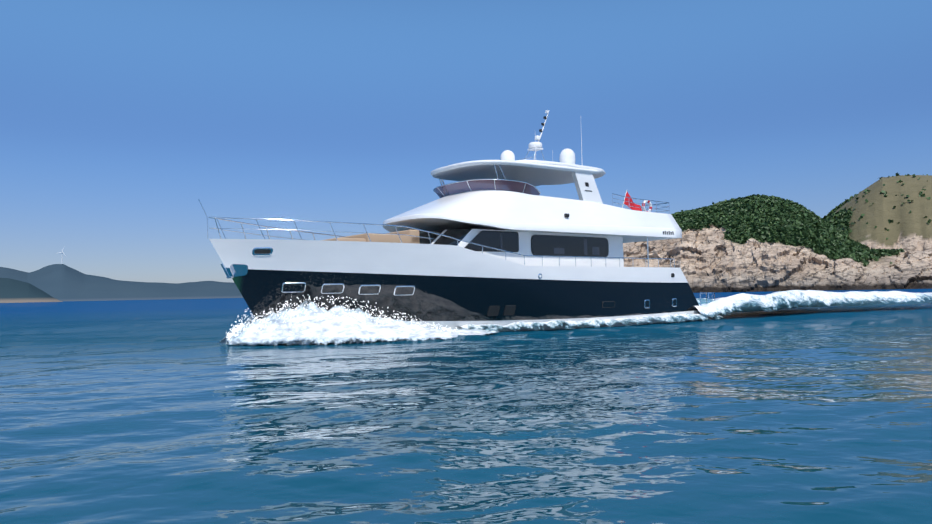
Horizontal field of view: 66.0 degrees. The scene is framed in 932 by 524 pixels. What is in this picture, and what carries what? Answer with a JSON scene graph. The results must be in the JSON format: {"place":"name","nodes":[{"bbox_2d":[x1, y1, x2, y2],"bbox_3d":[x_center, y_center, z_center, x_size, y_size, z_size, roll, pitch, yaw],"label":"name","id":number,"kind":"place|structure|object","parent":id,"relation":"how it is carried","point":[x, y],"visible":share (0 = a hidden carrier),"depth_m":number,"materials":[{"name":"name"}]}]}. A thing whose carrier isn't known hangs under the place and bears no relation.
{"place":"outdoors","nodes":[
{"label":"outdoors","id":0,"kind":"place"},
{"bbox_2d":[0,278,62,302],"bbox_3d":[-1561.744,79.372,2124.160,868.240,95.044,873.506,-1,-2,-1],"label":"headland hill","id":1,"kind":"structure","parent":0,"point":[14,291],"depth_m":2022.90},
{"bbox_2d":[0,264,242,300],"bbox_3d":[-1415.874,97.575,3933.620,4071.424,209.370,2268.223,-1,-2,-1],"label":"hill","id":2,"kind":"structure","parent":0,"point":[61,282],"depth_m":3608.74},
{"bbox_2d":[0,289,931,523],"bbox_3d":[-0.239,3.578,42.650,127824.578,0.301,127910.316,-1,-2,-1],"label":"sea","id":3,"kind":"structure","parent":0,"point":[169,411],"depth_m":9.71,"materials":[{"name":"liquid"}]},
{"bbox_2d":[219,301,496,345],"bbox_3d":[-4.461,2.343,29.612,11.400,1.629,8.763,1,-3,-37],"label":"bow spray","id":4,"kind":"object","parent":3,"relation":"on","point":[314,329],"visible":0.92,"depth_m":26.17,"materials":[{"name":"liquid"}]},
{"bbox_2d":[227,296,459,338],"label":"spray drops","id":5,"kind":"object","parent":4,"relation":"on","point":[233,331],"visible":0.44,"depth_m":26.64,"materials":[{"name":"white liquid"}]},
{"bbox_2d":[198,110,715,331],"bbox_3d":[1.503,-1.613,34.408,28.082,12.209,6.412,1,-3,-37],"label":"yacht","id":6,"kind":"object","parent":3,"relation":"on","point":[502,241],"visible":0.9,"depth_m":31.21,"materials":[{"name":"white plastic"}]},
{"bbox_2d":[461,290,931,331],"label":"wake foam","id":7,"kind":"object","parent":3,"relation":"on","point":[745,302],"visible":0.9,"depth_m":42.51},
{"bbox_2d":[623,224,931,292],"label":"island rock","id":8,"kind":"object","parent":3,"relation":"in","point":[711,259],"visible":0.4,"depth_m":285.02,"materials":[{"name":"beige stone"}]},
{"bbox_2d":[671,194,904,265],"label":"island scrub","id":9,"kind":"object","parent":8,"relation":"on","point":[762,218],"visible":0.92,"depth_m":305.65,"materials":[{"name":"green plant"}]},
{"bbox_2d":[0,0,931,282],"label":"sky","id":10,"kind":"structure","parent":0,"point":[117,117],"materials":[{"name":"blue"}]},
{"bbox_2d":[835,175,931,251],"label":"island hill","id":11,"kind":"structure","parent":0,"point":[911,231],"depth_m":375.12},
{"bbox_2d":[823,172,931,239],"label":"shrubs","id":12,"kind":"object","parent":11,"relation":"on","point":[839,220],"visible":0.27,"depth_m":394.74,"materials":[{"name":"green plant"}]}
]}

